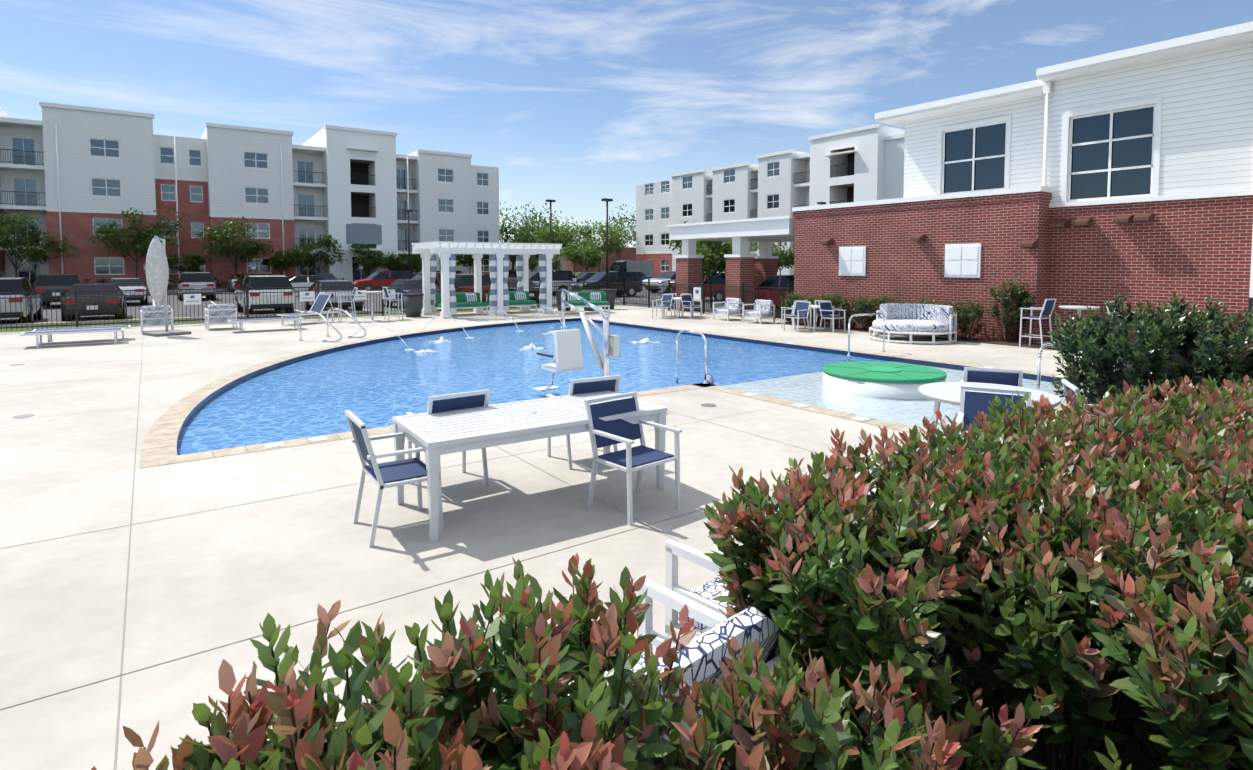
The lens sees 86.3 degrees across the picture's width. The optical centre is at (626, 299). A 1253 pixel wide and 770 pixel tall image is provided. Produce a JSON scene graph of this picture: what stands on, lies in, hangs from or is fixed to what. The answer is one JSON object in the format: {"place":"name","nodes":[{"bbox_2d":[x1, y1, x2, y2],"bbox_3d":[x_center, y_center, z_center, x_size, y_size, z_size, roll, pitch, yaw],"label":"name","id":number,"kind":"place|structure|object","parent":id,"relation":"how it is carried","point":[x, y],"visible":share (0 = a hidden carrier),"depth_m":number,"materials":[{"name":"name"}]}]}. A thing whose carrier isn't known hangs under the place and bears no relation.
{"place":"outdoors","nodes":[
{"label":"outdoors","id":0,"kind":"place"},
{"bbox_2d":[0,102,498,289],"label":"apartment building","id":1,"kind":"structure","parent":0,"point":[72,171],"depth_m":58.40,"materials":[{"name":"white paint"}]},
{"bbox_2d":[0,272,779,331],"bbox_3d":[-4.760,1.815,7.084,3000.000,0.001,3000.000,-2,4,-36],"label":"ground","id":2,"kind":"structure","parent":0,"point":[188,322],"depth_m":25.58,"materials":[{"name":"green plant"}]},
{"bbox_2d":[0,210,79,277],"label":"street tree","id":3,"kind":"object","parent":2,"relation":"on","point":[12,227],"visible":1,"depth_m":48.84,"materials":[{"name":"green plant"}]},
{"bbox_2d":[85,205,192,277],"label":"street tree","id":4,"kind":"object","parent":2,"relation":"on","point":[112,233],"visible":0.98,"depth_m":52.52,"materials":[{"name":"green plant"}]},
{"bbox_2d":[167,250,210,272],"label":"street tree","id":5,"kind":"object","parent":2,"relation":"on","point":[194,261],"visible":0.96,"depth_m":54.61,"materials":[{"name":"green plant"}]},
{"bbox_2d":[195,216,274,273],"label":"street tree","id":6,"kind":"object","parent":2,"relation":"on","point":[217,232],"visible":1,"depth_m":55.95,"materials":[{"name":"green plant"}]},
{"bbox_2d":[266,247,305,274],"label":"street tree","id":7,"kind":"object","parent":2,"relation":"on","point":[279,261],"visible":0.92,"depth_m":59.01,"materials":[{"name":"green plant"}]},
{"bbox_2d":[293,230,346,272],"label":"street tree","id":8,"kind":"object","parent":2,"relation":"on","point":[309,260],"visible":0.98,"depth_m":60.45,"materials":[{"name":"green plant"}]},
{"bbox_2d":[348,243,385,277],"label":"street tree","id":9,"kind":"object","parent":2,"relation":"on","point":[365,261],"visible":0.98,"depth_m":63.16,"materials":[{"name":"green plant"}]},
{"bbox_2d":[380,251,407,270],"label":"street tree","id":10,"kind":"object","parent":2,"relation":"on","point":[391,261],"visible":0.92,"depth_m":64.41,"materials":[{"name":"green plant"}]},
{"bbox_2d":[499,216,537,268],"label":"tree","id":11,"kind":"object","parent":2,"relation":"on","point":[510,231],"visible":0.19,"depth_m":84.54,"materials":[{"name":"green plant"}]},
{"bbox_2d":[511,217,573,258],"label":"street tree","id":12,"kind":"object","parent":2,"relation":"on","point":[543,236],"visible":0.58,"depth_m":72.61,"materials":[{"name":"green plant"}]},
{"bbox_2d":[509,247,635,272],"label":"distant buildings","id":13,"kind":"structure","parent":2,"relation":"on","point":[629,253],"depth_m":189.39,"materials":[{"name":"brick"}]},
{"bbox_2d":[553,220,603,275],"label":"street tree","id":14,"kind":"object","parent":2,"relation":"on","point":[582,232],"visible":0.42,"depth_m":77.08,"materials":[{"name":"green plant"}]},
{"bbox_2d":[563,220,632,271],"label":"street tree","id":15,"kind":"object","parent":2,"relation":"on","point":[613,239],"visible":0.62,"depth_m":83.42,"materials":[{"name":"green plant"}]},
{"bbox_2d":[0,275,784,328],"bbox_3d":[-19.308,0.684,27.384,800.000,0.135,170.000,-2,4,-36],"label":"parking lot asphalt","id":16,"kind":"structure","parent":0,"point":[178,307],"depth_m":32.33,"materials":[{"name":"grey asphalt"}]},
{"bbox_2d":[0,278,42,322],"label":"silver suv","id":17,"kind":"object","parent":16,"relation":"on","point":[16,285],"visible":0.73,"depth_m":23.52,"materials":[{"name":"grey paint"}]},
{"bbox_2d":[33,274,82,305],"bbox_3d":[-29.460,-0.464,34.819,1.880,1.750,4.650,-2,4,-36],"label":"charcoal suv","id":18,"kind":"object","parent":16,"relation":"on","point":[54,282],"visible":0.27,"depth_m":33.04,"materials":[{"name":"grey paint"}]},
{"bbox_2d":[61,283,126,321],"bbox_3d":[-20.967,0.112,26.405,1.880,1.480,4.650,-2,4,-36],"label":"black sedan car","id":19,"kind":"object","parent":16,"relation":"on","point":[99,302],"visible":0.81,"depth_m":24.87,"materials":[{"name":"black paint"}]},
{"bbox_2d":[108,278,147,304],"bbox_3d":[-27.381,-0.420,36.558,1.880,1.480,4.650,-2,4,-36],"label":"white sedan car","id":20,"kind":"object","parent":16,"relation":"on","point":[130,283],"visible":0.54,"depth_m":35.44,"materials":[{"name":"white paint"}]},
{"bbox_2d":[177,272,215,300],"bbox_3d":[-26.827,-0.820,41.613,1.880,1.750,4.650,-2,4,-36],"label":"silver suv","id":21,"kind":"object","parent":16,"relation":"on","point":[195,280],"visible":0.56,"depth_m":39.92,"materials":[{"name":"grey paint"}]},
{"bbox_2d":[236,275,294,314],"bbox_3d":[-16.227,-0.207,29.908,1.880,1.750,4.650,-2,4,-36],"label":"white suv","id":22,"kind":"object","parent":16,"relation":"on","point":[261,281],"visible":0.69,"depth_m":28.25,"materials":[{"name":"white paint"}]},
{"bbox_2d":[289,275,323,290],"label":"white sedan car","id":23,"kind":"object","parent":16,"relation":"on","point":[302,280],"visible":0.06,"depth_m":45.80,"materials":[{"name":"white paint"}]},
{"bbox_2d":[304,280,363,310],"bbox_3d":[-13.775,-0.144,31.299,1.880,1.480,4.650,-2,4,-36],"label":"silver sedan car","id":24,"kind":"object","parent":16,"relation":"on","point":[358,303],"visible":0.4,"depth_m":30.06,"materials":[{"name":"grey paint"}]},
{"bbox_2d":[351,271,413,293],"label":"red suv","id":25,"kind":"object","parent":16,"relation":"on","point":[376,278],"visible":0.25,"depth_m":50.84,"materials":[{"name":"red paint"}]},
{"bbox_2d":[384,279,438,308],"bbox_3d":[-10.766,-0.257,33.449,1.880,1.480,4.650,-2,4,-36],"label":"blue sedan car","id":26,"kind":"object","parent":16,"relation":"on","point":[408,282],"visible":0.25,"depth_m":32.39,"materials":[{"name":"blue paint"}]},
{"bbox_2d":[436,274,490,301],"bbox_3d":[-8.687,-0.483,35.173,1.880,1.750,4.650,-2,4,-36],"label":"maroon suv","id":27,"kind":"object","parent":16,"relation":"on","point":[465,279],"visible":0.17,"depth_m":33.43,"materials":[{"name":"red paint"}]},
{"bbox_2d":[529,271,574,294],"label":"car","id":28,"kind":"object","parent":16,"relation":"on","point":[534,277],"visible":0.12,"depth_m":46.33,"materials":[{"name":"white paint"}]},
{"bbox_2d":[562,239,605,272],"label":"street tree","id":29,"kind":"object","parent":16,"relation":"on","point":[581,252],"visible":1,"depth_m":67.82,"materials":[{"name":"green plant"}]},
{"bbox_2d":[571,271,642,296],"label":"charcoal suv","id":30,"kind":"object","parent":16,"relation":"on","point":[597,277],"visible":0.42,"depth_m":44.63,"materials":[{"name":"grey paint"}]},
{"bbox_2d":[608,260,653,276],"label":"truck","id":31,"kind":"object","parent":16,"relation":"on","point":[646,268],"visible":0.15,"depth_m":75.02,"materials":[{"name":"grey paint"}]},
{"bbox_2d":[645,271,675,292],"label":"car","id":32,"kind":"object","parent":16,"relation":"on","point":[665,276],"visible":0.17,"depth_m":50.80,"materials":[{"name":"grey paint"}]},
{"bbox_2d":[674,273,725,301],"bbox_3d":[4.981,-0.724,39.783,4.650,1.750,1.880,3,4,44],"label":"car","id":33,"kind":"object","parent":16,"relation":"on","point":[717,279],"visible":0.06,"depth_m":38.37,"materials":[{"name":"red paint"}]},
{"bbox_2d":[680,241,752,307],"bbox_3d":[4.374,-1.478,32.777,3.692,3.899,3.271,0,3,-4],"label":"street tree","id":34,"kind":"object","parent":16,"relation":"on","point":[710,264],"visible":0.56,"depth_m":32.36,"materials":[{"name":"green plant"}]},
{"bbox_2d":[666,215,794,315],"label":"pavilion","id":35,"kind":"structure","parent":16,"relation":"on","point":[744,267],"depth_m":26.77,"materials":[{"name":"white paint"}]},
{"bbox_2d":[636,123,904,276],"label":"apartment building","id":36,"kind":"structure","parent":16,"relation":"on","point":[863,163],"depth_m":64.81,"materials":[{"name":"white paint"}]},
{"bbox_2d":[752,242,793,274],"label":"street tree","id":37,"kind":"object","parent":16,"relation":"on","point":[785,260],"visible":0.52,"depth_m":56.01,"materials":[{"name":"green plant"}]},
{"bbox_2d":[754,275,793,308],"bbox_3d":[7.487,-0.271,31.136,1.880,1.750,4.650,-2,4,-36],"label":"red suv","id":38,"kind":"object","parent":16,"relation":"on","point":[778,281],"visible":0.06,"depth_m":30.54,"materials":[{"name":"red paint"}]},
{"bbox_2d":[0,305,1092,769],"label":"pool deck","id":39,"kind":"structure","parent":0,"point":[198,579],"depth_m":5.26,"materials":[{"name":"beige concrete"}]},
{"bbox_2d":[19,328,123,347],"bbox_3d":[-13.922,0.968,16.851,1.990,0.350,0.680,-2,4,-36],"label":"chaise","id":40,"kind":"object","parent":39,"relation":"on","point":[114,330],"visible":1,"depth_m":16.71,"materials":[{"name":"white metal"}]},
{"bbox_2d":[31,325,129,343],"bbox_3d":[-14.297,0.929,17.593,1.990,0.350,0.680,-2,4,-37],"label":"chaise","id":41,"kind":"object","parent":39,"relation":"on","point":[81,328],"visible":0.83,"depth_m":17.49,"materials":[{"name":"white metal"}]},
{"bbox_2d":[140,305,173,332],"bbox_3d":[-14.214,0.571,20.214,0.800,0.792,0.780,-2,4,-36],"label":"lounge armchair","id":42,"kind":"object","parent":39,"relation":"on","point":[153,316],"visible":0.98,"depth_m":19.93,"materials":[{"name":"white fabric"}]},
{"bbox_2d":[142,236,190,336],"bbox_3d":[-13.277,-0.403,19.205,0.900,2.842,0.932,2,4,34],"label":"closed umbrella","id":43,"kind":"object","parent":39,"relation":"on","point":[157,271],"visible":1,"depth_m":18.92,"materials":[{"name":"grey fabric"}]},
{"bbox_2d":[204,304,237,329],"bbox_3d":[-12.761,0.529,21.017,0.800,0.792,0.780,-2,4,-37],"label":"lounge armchair","id":44,"kind":"object","parent":39,"relation":"on","point":[222,313],"visible":0.98,"depth_m":20.76,"materials":[{"name":"white fabric"}]},
{"bbox_2d":[228,317,303,332],"bbox_3d":[-11.052,0.777,20.507,1.990,0.350,0.680,-2,4,-35],"label":"chaise","id":45,"kind":"object","parent":39,"relation":"on","point":[240,321],"visible":0.96,"depth_m":20.34,"materials":[{"name":"white metal"}]},
{"bbox_2d":[277,294,339,325],"bbox_3d":[-10.923,0.329,23.030,0.680,0.980,1.990,1,3,24],"label":"lounge chair","id":46,"kind":"object","parent":39,"relation":"on","point":[320,303],"visible":0.94,"depth_m":23.38,"materials":[{"name":"white"}]},
{"bbox_2d":[345,410,443,546],"bbox_3d":[-1.785,1.311,5.127,0.585,0.898,0.575,-2,4,-34],"label":"dining chair","id":47,"kind":"object","parent":39,"relation":"on","point":[380,475],"visible":0.92,"depth_m":5.05,"materials":[{"name":"silver metal"}]},
{"bbox_2d":[402,293,423,316],"bbox_3d":[-8.240,0.221,25.809,0.800,0.905,0.800,-2,4,-36],"label":"trash can","id":48,"kind":"object","parent":39,"relation":"on","point":[413,304],"visible":0.96,"depth_m":25.55,"materials":[{"name":"grey"}]},
{"bbox_2d":[406,389,489,486],"bbox_3d":[-1.630,1.260,6.108,0.575,0.898,0.585,-2,4,-37],"label":"dining chair","id":49,"kind":"object","parent":39,"relation":"on","point":[451,403],"visible":0.31,"depth_m":5.93,"materials":[{"name":"blue fabric"}]},
{"bbox_2d":[434,292,487,314],"bbox_3d":[-6.636,0.179,26.833,1.900,0.881,0.950,-2,4,-36],"label":"bench","id":50,"kind":"object","parent":39,"relation":"on","point":[467,300],"visible":0.65,"depth_m":26.93,"materials":[{"name":"green fabric"}]},
{"bbox_2d":[411,241,561,317],"bbox_3d":[-5.655,-0.844,27.298,5.400,2.875,3.100,-2,4,-36],"label":"pergola","id":51,"kind":"object","parent":39,"relation":"on","point":[444,250],"visible":0.94,"depth_m":26.63,"materials":[{"name":"white"}]},
{"bbox_2d":[430,254,545,313],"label":"curtains","id":52,"kind":"object","parent":51,"relation":"hanging from","point":[493,275],"visible":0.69,"depth_m":26.55,"materials":[{"name":"white fabric"}]},
{"bbox_2d":[486,291,536,312],"bbox_3d":[-4.837,0.111,28.135,1.900,0.881,0.950,-2,4,-33],"label":"bench","id":53,"kind":"object","parent":39,"relation":"on","point":[518,298],"visible":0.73,"depth_m":28.27,"materials":[{"name":"green fabric"}]},
{"bbox_2d":[0,310,1047,769],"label":"deck joints","id":54,"kind":"object","parent":39,"relation":"on","point":[282,628],"visible":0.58,"depth_m":4.46,"materials":[{"name":"grey concrete"}]},
{"bbox_2d":[392,391,666,541],"bbox_3d":[-0.806,1.349,5.829,2.150,0.742,1.000,-2,4,-34],"label":"dining table","id":55,"kind":"object","parent":39,"relation":"on","point":[434,435],"visible":0.85,"depth_m":5.48,"materials":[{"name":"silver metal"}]},
{"bbox_2d":[533,289,631,396],"bbox_3d":[-0.757,0.671,10.132,0.650,1.652,1.990,-2,4,-39],"label":"pool lift","id":56,"kind":"object","parent":39,"relation":"on","point":[568,351],"visible":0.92,"depth_m":10.18,"materials":[{"name":"white plastic"}]},
{"bbox_2d":[546,375,620,468],"bbox_3d":[-0.451,1.217,6.931,0.575,0.898,0.585,-2,4,-31],"label":"dining chair","id":57,"kind":"object","parent":39,"relation":"on","point":[586,385],"visible":0.29,"depth_m":6.69,"materials":[{"name":"blue fabric"}]},
{"bbox_2d":[561,291,609,313],"bbox_3d":[-1.723,0.123,27.901,1.900,0.881,0.950,-1,3,-13],"label":"outdoor sofa","id":58,"kind":"object","parent":39,"relation":"on","point":[597,298],"visible":0.67,"depth_m":27.95,"materials":[{"name":"green fabric"}]},
{"bbox_2d":[140,317,1088,467],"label":"pool","id":59,"kind":"structure","parent":39,"relation":"in","point":[375,385],"depth_m":12.24,"materials":[{"name":"liquid"}]},
{"bbox_2d":[346,307,657,354],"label":"water fountain jets","id":60,"kind":"object","parent":59,"relation":"in","point":[532,346],"visible":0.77,"depth_m":18.07},
{"bbox_2d":[822,361,946,399],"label":"platform","id":61,"kind":"structure","parent":59,"relation":"on","point":[886,380],"depth_m":10.86,"materials":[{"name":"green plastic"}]},
{"bbox_2d":[0,278,1252,330],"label":"pool fence","id":62,"kind":"object","parent":39,"relation":"on","point":[670,286],"visible":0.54,"depth_m":24.68,"materials":[{"name":"black metal"}]},
{"bbox_2d":[183,287,700,304],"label":"fence signs","id":63,"kind":"object","parent":62,"relation":"on","point":[191,299],"visible":0.83,"depth_m":24.70,"materials":[{"name":"white"}]},
{"bbox_2d":[584,392,681,524],"bbox_3d":[0.051,1.288,5.558,0.575,0.898,0.585,-3,4,-41],"label":"dining chair","id":64,"kind":"object","parent":39,"relation":"on","point":[602,433],"visible":0.98,"depth_m":5.55,"materials":[{"name":"blue fabric"}]},
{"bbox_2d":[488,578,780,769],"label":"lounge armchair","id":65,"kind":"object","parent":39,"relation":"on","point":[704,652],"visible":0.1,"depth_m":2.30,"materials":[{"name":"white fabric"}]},
{"bbox_2d":[674,330,707,383],"bbox_3d":[1.124,1.031,11.629,0.100,0.972,0.850,-2,4,-36],"label":"grab rail","id":66,"kind":"object","parent":39,"relation":"attached to","point":[705,352],"visible":0.98,"depth_m":11.46,"materials":[{"name":"silver metal"}]},
{"bbox_2d":[665,508,778,642],"bbox_3d":[0.753,1.456,3.327,0.800,0.792,0.780,-3,4,-42],"label":"lounge armchair","id":67,"kind":"object","parent":39,"relation":"on","point":[705,594],"visible":0.15,"depth_m":3.30,"materials":[{"name":"white metal"}]},
{"bbox_2d":[713,298,743,320],"bbox_3d":[3.712,0.351,24.406,0.780,0.792,0.800,-2,4,-36],"label":"lounge armchair","id":68,"kind":"object","parent":39,"relation":"on","point":[732,306],"visible":0.88,"depth_m":24.27,"materials":[{"name":"white fabric"}]},
{"bbox_2d":[742,299,774,323],"bbox_3d":[4.588,0.416,23.169,0.780,0.792,0.800,-2,4,-40],"label":"lounge armchair","id":69,"kind":"object","parent":39,"relation":"on","point":[762,310],"visible":1,"depth_m":23.09,"materials":[{"name":"white fabric"}]},
{"bbox_2d":[783,301,810,331],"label":"chair","id":70,"kind":"object","parent":39,"relation":"on","point":[802,308],"visible":1,"depth_m":20.33,"materials":[{"name":"blue fabric"}]},
{"bbox_2d":[818,301,845,332],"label":"chair","id":71,"kind":"object","parent":39,"relation":"on","point":[825,308],"visible":1,"depth_m":20.17,"materials":[{"name":"silver metal"}]},
{"bbox_2d":[869,304,956,344],"bbox_3d":[7.646,0.629,17.882,2.148,0.920,2.148,-2,4,-36],"label":"outdoor sofa","id":72,"kind":"object","parent":39,"relation":"on","point":[921,324],"visible":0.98,"depth_m":17.54,"materials":[{"name":"white fabric"}]},
{"bbox_2d":[775,322,1061,349],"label":"curb","id":73,"kind":"structure","parent":39,"relation":"on","point":[996,341],"depth_m":17.99,"materials":[{"name":"beige concrete"}]},
{"bbox_2d":[777,290,985,338],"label":"shrubs","id":74,"kind":"object","parent":73,"relation":"on","point":[964,320],"visible":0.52,"depth_m":20.44,"materials":[{"name":"green plant"}]},
{"bbox_2d":[985,276,1098,348],"bbox_3d":[10.541,0.284,16.701,1.168,1.741,2.970,-2,4,-36],"label":"wall shrub","id":75,"kind":"object","parent":73,"relation":"on","point":[1006,304],"visible":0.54,"depth_m":17.31,"materials":[{"name":"green plant"}]},
{"bbox_2d":[918,382,1060,435],"bbox_3d":[3.605,1.306,6.710,1.250,0.743,1.250,-2,4,-36],"label":"round table","id":76,"kind":"object","parent":39,"relation":"on","point":[938,393],"visible":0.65,"depth_m":6.76,"materials":[{"name":"grey metal"}]},
{"bbox_2d":[960,367,1022,424],"bbox_3d":[4.086,1.186,7.520,0.575,0.898,0.585,1,3,24],"label":"chair","id":77,"kind":"object","parent":39,"relation":"on","point":[993,376],"visible":0.19,"depth_m":7.26,"materials":[{"name":"blue fabric"}]},
{"bbox_2d":[956,386,1030,454],"bbox_3d":[3.216,1.273,5.854,0.575,0.898,0.585,2,3,29],"label":"chair","id":78,"kind":"object","parent":39,"relation":"on","point":[972,404],"visible":0.21,"depth_m":6.09,"materials":[{"name":"blue fabric"}]},
{"bbox_2d":[1019,298,1056,349],"bbox_3d":[9.963,0.576,16.186,0.575,1.207,0.585,-2,4,-36],"label":"bar chair","id":79,"kind":"object","parent":39,"relation":"on","point":[1047,307],"visible":0.96,"depth_m":16.12,"materials":[{"name":"silver metal"}]},
{"bbox_2d":[0,0,1252,246],"label":"sky","id":80,"kind":"structure","parent":0,"point":[576,104],"materials":[{"name":"blue"}]},
{"bbox_2d":[792,21,1252,342],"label":"clubhouse building","id":81,"kind":"structure","parent":0,"point":[1162,131],"depth_m":17.01,"materials":[{"name":"brick"}]},
{"bbox_2d":[934,611,1239,769],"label":"planting bed","id":82,"kind":"object","parent":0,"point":[960,708],"depth_m":2.92,"materials":[{"name":"brown soil"}]},
{"bbox_2d":[91,659,430,769],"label":"shrub","id":83,"kind":"object","parent":82,"relation":"on","point":[341,746],"visible":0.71,"depth_m":1.36,"materials":[{"name":"green plant"}]},
{"bbox_2d":[177,600,612,769],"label":"shrub","id":84,"kind":"object","parent":82,"relation":"on","point":[297,707],"visible":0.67,"depth_m":1.41,"materials":[{"name":"green plant"}]},
{"bbox_2d":[368,553,697,769],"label":"shrub","id":85,"kind":"object","parent":82,"relation":"on","point":[620,728],"visible":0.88,"depth_m":1.58,"materials":[{"name":"green plant"}]},
{"bbox_2d":[647,634,960,769],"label":"shrub","id":86,"kind":"object","parent":82,"relation":"on","point":[789,725],"visible":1,"depth_m":1.73,"materials":[{"name":"green plant"}]},
{"bbox_2d":[702,450,974,709],"bbox_3d":[0.819,1.251,2.720,1.071,1.271,0.880,0,3,-4],"label":"shrub","id":87,"kind":"object","parent":82,"relation":"on","point":[783,497],"visible":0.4,"depth_m":2.52,"materials":[{"name":"green plant"}]},
{"bbox_2d":[712,465,980,747],"bbox_3d":[0.767,1.280,2.461,0.893,1.239,0.868,2,4,36],"label":"shrub","id":88,"kind":"object","parent":82,"relation":"on","point":[858,635],"visible":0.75,"depth_m":2.22,"materials":[{"name":"green plant"}]},
{"bbox_2d":[802,424,1037,717],"bbox_3d":[1.249,1.215,3.013,1.112,1.313,0.993,-2,4,-36],"label":"shrub","id":89,"kind":"object","parent":82,"relation":"on","point":[935,477],"visible":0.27,"depth_m":2.96,"materials":[{"name":"green plant"}]},
{"bbox_2d":[798,649,1056,769],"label":"shrub","id":90,"kind":"object","parent":82,"relation":"on","point":[974,751],"visible":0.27,"depth_m":2.05,"materials":[{"name":"green plant"}]},
{"bbox_2d":[867,410,1107,663],"bbox_3d":[1.725,1.210,3.420,1.042,1.278,1.068,-2,4,-36],"label":"shrub","id":91,"kind":"object","parent":82,"relation":"on","point":[950,433],"visible":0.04,"depth_m":3.31,"materials":[{"name":"green plant"}]},
{"bbox_2d":[959,390,1158,620],"bbox_3d":[2.271,1.186,3.754,1.057,1.292,0.976,1,3,19],"label":"shrub","id":92,"kind":"object","parent":82,"relation":"on","point":[999,414],"visible":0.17,"depth_m":3.59,"materials":[{"name":"green plant"}]},
{"bbox_2d":[930,475,1248,769],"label":"shrub","id":93,"kind":"object","parent":82,"relation":"on","point":[1026,650],"visible":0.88,"depth_m":2.30,"materials":[{"name":"green plant"}]},
{"bbox_2d":[1003,385,1193,481],"bbox_3d":[2.783,1.168,4.079,1.038,1.295,1.068,-2,4,-36],"label":"shrub","id":94,"kind":"object","parent":82,"relation":"on","point":[1127,424],"visible":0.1,"depth_m":3.84,"materials":[{"name":"green plant"}]},
{"bbox_2d":[998,444,1252,751],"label":"shrub","id":95,"kind":"object","parent":82,"relation":"on","point":[1192,514],"visible":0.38,"depth_m":2.73,"materials":[{"name":"green plant"}]},
{"bbox_2d":[1071,427,1252,593],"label":"shrub","id":96,"kind":"object","parent":82,"relation":"on","point":[1228,494],"visible":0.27,"depth_m":3.07,"materials":[{"name":"green plant"}]},
{"bbox_2d":[1085,378,1252,444],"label":"shrub","id":97,"kind":"object","parent":82,"relation":"on","point":[1230,412],"visible":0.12,"depth_m":4.13,"materials":[{"name":"green plant"}]},
{"bbox_2d":[1092,551,1252,769],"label":"shrub","id":98,"kind":"object","parent":82,"relation":"on","point":[1200,719],"visible":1,"depth_m":1.90,"materials":[{"name":"green plant"}]},
{"bbox_2d":[1153,374,1252,429],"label":"shrub","id":99,"kind":"object","parent":82,"relation":"on","point":[1245,412],"visible":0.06,"depth_m":4.43,"materials":[{"name":"red plant"}]},
{"bbox_2d":[1160,412,1252,500],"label":"shrub","id":100,"kind":"object","parent":82,"relation":"on","point":[1206,441],"visible":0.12,"depth_m":3.52,"materials":[{"name":"green plant"}]},
{"bbox_2d":[1201,374,1252,407],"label":"shrub","id":101,"kind":"object","parent":82,"relation":"on","point":[1247,389],"depth_m":4.73,"materials":[{"name":"red plant"}]},
{"bbox_2d":[1217,416,1252,452],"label":"shrub","id":102,"kind":"object","parent":82,"relation":"on","point":[1239,432],"visible":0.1,"depth_m":3.69,"materials":[{"name":"red plant"}]},
{"bbox_2d":[1047,292,1252,426],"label":"shrub","id":103,"kind":"object","parent":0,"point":[1145,346],"visible":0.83,"depth_m":7.00,"materials":[{"name":"green plant"}]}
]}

